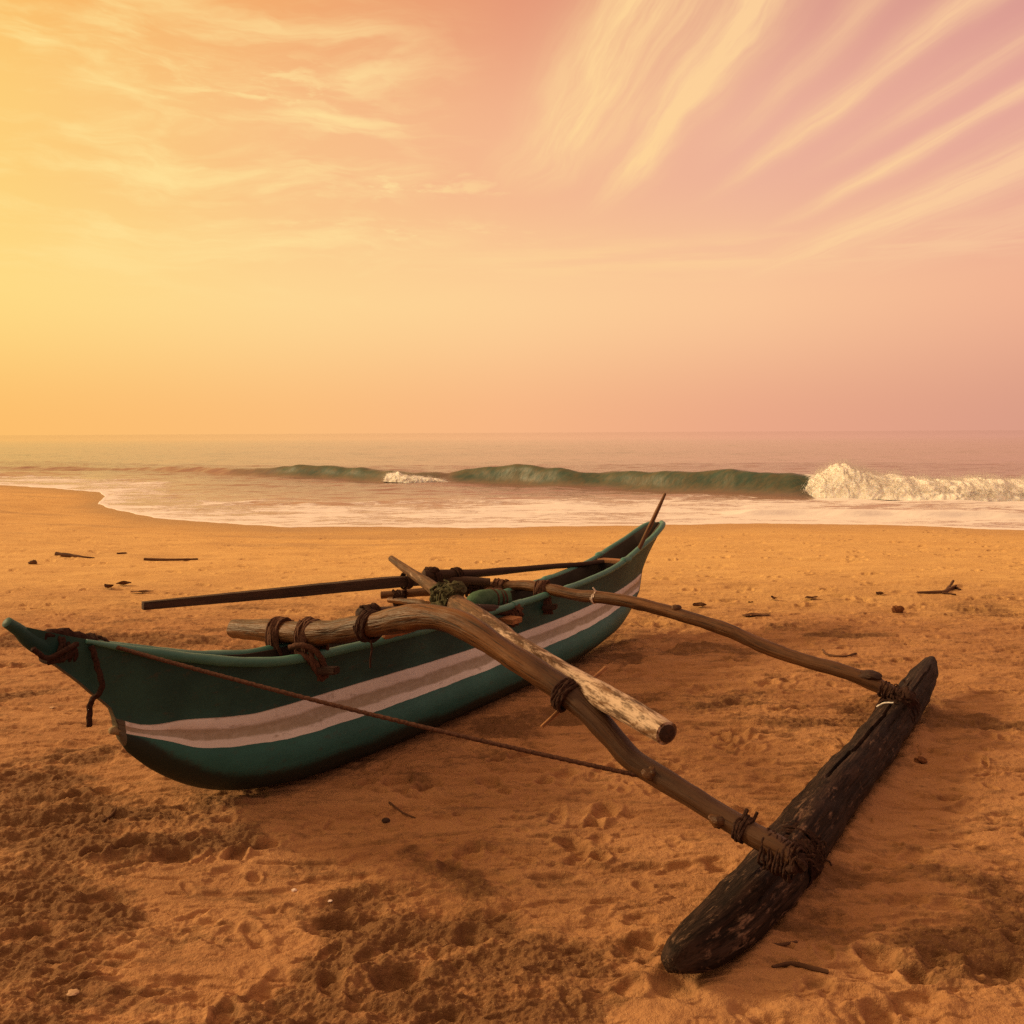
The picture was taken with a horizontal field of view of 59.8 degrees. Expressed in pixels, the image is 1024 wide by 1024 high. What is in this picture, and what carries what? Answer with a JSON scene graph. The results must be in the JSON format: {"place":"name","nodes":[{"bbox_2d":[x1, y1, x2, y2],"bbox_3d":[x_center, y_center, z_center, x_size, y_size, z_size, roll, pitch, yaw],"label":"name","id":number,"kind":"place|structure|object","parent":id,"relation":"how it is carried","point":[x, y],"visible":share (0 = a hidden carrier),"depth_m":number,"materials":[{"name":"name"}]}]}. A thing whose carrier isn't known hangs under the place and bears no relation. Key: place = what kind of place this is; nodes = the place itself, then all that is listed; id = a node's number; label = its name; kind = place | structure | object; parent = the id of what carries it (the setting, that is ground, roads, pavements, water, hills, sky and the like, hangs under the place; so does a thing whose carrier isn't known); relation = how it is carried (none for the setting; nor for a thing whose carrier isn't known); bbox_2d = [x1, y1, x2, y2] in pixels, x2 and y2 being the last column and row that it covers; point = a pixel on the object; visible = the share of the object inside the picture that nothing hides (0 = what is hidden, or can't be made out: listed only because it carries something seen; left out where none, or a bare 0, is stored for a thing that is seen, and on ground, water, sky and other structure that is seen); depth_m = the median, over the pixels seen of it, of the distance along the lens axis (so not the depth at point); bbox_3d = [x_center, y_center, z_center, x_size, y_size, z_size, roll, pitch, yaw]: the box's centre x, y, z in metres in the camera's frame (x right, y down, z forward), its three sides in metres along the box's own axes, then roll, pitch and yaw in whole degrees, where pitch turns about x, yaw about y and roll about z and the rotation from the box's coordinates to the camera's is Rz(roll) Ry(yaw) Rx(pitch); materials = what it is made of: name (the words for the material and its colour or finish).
{"place":"outdoors","nodes":[
{"label":"outdoors","id":0,"kind":"place"},
{"bbox_2d":[28,560,36,563],"bbox_3d":[-5.976,0.631,11.121,0.120,0.074,0.083,0,5,0],"label":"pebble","id":1,"kind":"object","parent":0,"point":[32,562],"visible":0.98,"depth_m":11.10,"materials":[{"name":"brown stone"}]},
{"bbox_2d":[104,584,112,587],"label":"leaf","id":2,"kind":"object","parent":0,"point":[108,585],"visible":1,"depth_m":9.18,"materials":[{"name":"brown plant"}]},
{"bbox_2d":[0,485,1023,1023],"bbox_3d":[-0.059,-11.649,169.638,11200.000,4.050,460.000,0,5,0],"label":"beach","id":3,"kind":"structure","parent":0,"point":[492,885],"depth_m":3.76,"materials":[{"name":"sand"}]},
{"bbox_2d":[66,989,79,995],"bbox_3d":[-1.260,1.381,2.559,0.034,0.011,0.032,0,5,0],"label":"shell","id":4,"kind":"object","parent":3,"relation":"on","point":[72,992],"visible":1,"depth_m":2.56},
{"bbox_2d":[55,552,94,557],"bbox_3d":[-5.835,0.578,11.868,0.547,0.086,0.088,0,5,6],"label":"driftwood","id":5,"kind":"object","parent":3,"relation":"on","point":[64,554],"visible":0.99,"depth_m":11.86,"materials":[{"name":"brown wood"}]},
{"bbox_2d":[102,807,117,821],"bbox_3d":[-1.683,1.268,3.732,0.014,0.031,0.095,1,5,12],"label":"twig","id":6,"kind":"object","parent":3,"relation":"on","point":[110,815],"visible":1,"depth_m":3.73,"materials":[{"name":"brown wood"}]},
{"bbox_2d":[116,581,130,584],"bbox_3d":[-4.135,0.758,9.490,0.146,0.039,0.104,0,5,0],"label":"leaf","id":7,"kind":"object","parent":3,"relation":"on","point":[123,582],"visible":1,"depth_m":9.47,"materials":[{"name":"brown plant"}]},
{"bbox_2d":[130,590,152,591],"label":"leaf","id":8,"kind":"object","parent":3,"relation":"on","point":[141,591],"visible":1,"depth_m":8.98,"materials":[{"name":"brown plant"}]},
{"bbox_2d":[143,558,197,560],"bbox_3d":[-4.532,0.630,11.831,0.698,0.055,0.071,-1,5,-6],"label":"driftwood","id":9,"kind":"object","parent":3,"relation":"on","point":[166,559],"visible":0.98,"depth_m":11.80,"materials":[{"name":"brown wood"}]},
{"bbox_2d":[382,817,389,822],"bbox_3d":[-0.522,1.276,3.687,0.036,0.022,0.026,0,5,0],"label":"pebble","id":10,"kind":"object","parent":3,"relation":"on","point":[386,820],"visible":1,"depth_m":3.68,"materials":[{"name":"brown stone"}]},
{"bbox_2d":[388,801,415,817],"bbox_3d":[-0.471,1.268,3.784,0.015,0.012,0.208,-4,7,-39],"label":"twig","id":11,"kind":"object","parent":3,"relation":"on","point":[394,806],"visible":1,"depth_m":3.78,"materials":[{"name":"brown wood"}]},
{"bbox_2d":[2,520,938,973],"bbox_3d":[0.373,0.694,5.026,3.424,1.015,5.492,3,6,32],"label":"outrigger boat","id":12,"kind":"object","parent":3,"relation":"on","point":[306,696],"visible":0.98,"depth_m":3.86,"materials":[{"name":"teal paint"}]},
{"bbox_2d":[142,559,604,609],"bbox_3d":[-0.674,0.447,5.898,3.393,0.144,0.130,-4,6,-36],"label":"spar","id":13,"kind":"object","parent":12,"relation":"on","point":[403,581],"visible":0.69,"depth_m":5.59,"materials":[{"name":"brown wood"}]},
{"bbox_2d":[466,588,511,604],"bbox_3d":[-0.143,0.555,5.533,0.151,0.167,0.404,3,6,30],"label":"cloth bundle","id":14,"kind":"object","parent":12,"relation":"in","point":[497,596],"visible":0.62,"depth_m":5.46,"materials":[{"name":"green fabric"}]},
{"bbox_2d":[388,556,676,744],"bbox_3d":[-0.145,0.509,4.105,0.211,0.273,2.818,-3,6,-25],"label":"log","id":15,"kind":"object","parent":12,"relation":"on","point":[624,708],"visible":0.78,"depth_m":3.31,"materials":[{"name":"brown wood"}]},
{"bbox_2d":[638,493,665,549],"bbox_3d":[1.113,0.076,7.132,0.350,0.446,0.045,-5,7,-43],"label":"pole","id":16,"kind":"object","parent":12,"relation":"on","point":[649,526],"visible":1,"depth_m":7.13,"materials":[{"name":"brown wood"}]},
{"bbox_2d":[693,602,706,605],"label":"leaf","id":17,"kind":"object","parent":3,"relation":"on","point":[699,604],"visible":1,"depth_m":8.14,"materials":[{"name":"brown plant"}]},
{"bbox_2d":[742,613,769,615],"bbox_3d":[2.120,0.893,7.727,0.260,0.022,0.104,0,5,0],"label":"leaf","id":18,"kind":"object","parent":3,"relation":"on","point":[756,614],"visible":1,"depth_m":7.75,"materials":[{"name":"brown plant"}]},
{"bbox_2d":[774,940,797,945],"bbox_3d":[0.821,1.334,2.757,0.136,0.018,0.032,-1,5,-3],"label":"twig","id":19,"kind":"object","parent":3,"relation":"on","point":[785,943],"visible":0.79,"depth_m":2.75,"materials":[{"name":"brown wood"}]},
{"bbox_2d":[771,961,828,973],"bbox_3d":[0.851,1.346,2.640,0.162,0.024,0.046,1,5,13],"label":"twig","id":20,"kind":"object","parent":3,"relation":"on","point":[804,966],"visible":1,"depth_m":2.64,"materials":[{"name":"brown wood"}]},
{"bbox_2d":[822,649,856,656],"bbox_3d":[2.331,1.020,6.413,0.248,0.029,0.190,3,6,34],"label":"twig","id":21,"kind":"object","parent":3,"relation":"on","point":[825,653],"visible":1,"depth_m":6.35,"materials":[{"name":"brown wood"}]},
{"bbox_2d":[891,605,903,612],"bbox_3d":[3.449,0.877,7.968,0.120,0.089,0.087,0,5,0],"label":"coconut husk","id":22,"kind":"object","parent":3,"relation":"on","point":[897,609],"visible":0.93,"depth_m":7.94,"materials":[{"name":"brown plant"}]},
{"bbox_2d":[914,756,927,763],"bbox_3d":[1.978,1.201,4.314,0.057,0.033,0.068,4,7,42],"label":"husk scrap","id":23,"kind":"object","parent":3,"relation":"on","point":[921,759],"visible":1,"depth_m":4.30,"materials":[{"name":"brown plant"}]},
{"bbox_2d":[916,580,960,595],"bbox_3d":[4.334,0.764,8.852,0.734,0.074,0.278,-4,6,-38],"label":"branch","id":24,"kind":"object","parent":3,"relation":"on","point":[950,587],"visible":1,"depth_m":8.73,"materials":[{"name":"brown wood"}]},
{"bbox_2d":[0,430,1023,529],"bbox_3d":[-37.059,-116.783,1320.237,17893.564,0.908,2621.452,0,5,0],"label":"sea","id":25,"kind":"structure","parent":0,"point":[517,480],"depth_m":36.63,"materials":[{"name":"liquid"}]},
{"bbox_2d":[383,470,451,482],"bbox_3d":[-3.601,-1.343,34.209,3.856,0.532,1.341,2,6,25],"label":"wave foam","id":26,"kind":"object","parent":25,"relation":"on","point":[398,476],"visible":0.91,"depth_m":33.90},
{"bbox_2d":[802,453,1023,501],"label":"breaking foam","id":27,"kind":"object","parent":25,"relation":"on","point":[841,480],"visible":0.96,"depth_m":24.72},
{"bbox_2d":[0,0,1023,434],"label":"sky","id":28,"kind":"structure","parent":0,"point":[217,216],"materials":[{"name":"orange"}]}
]}

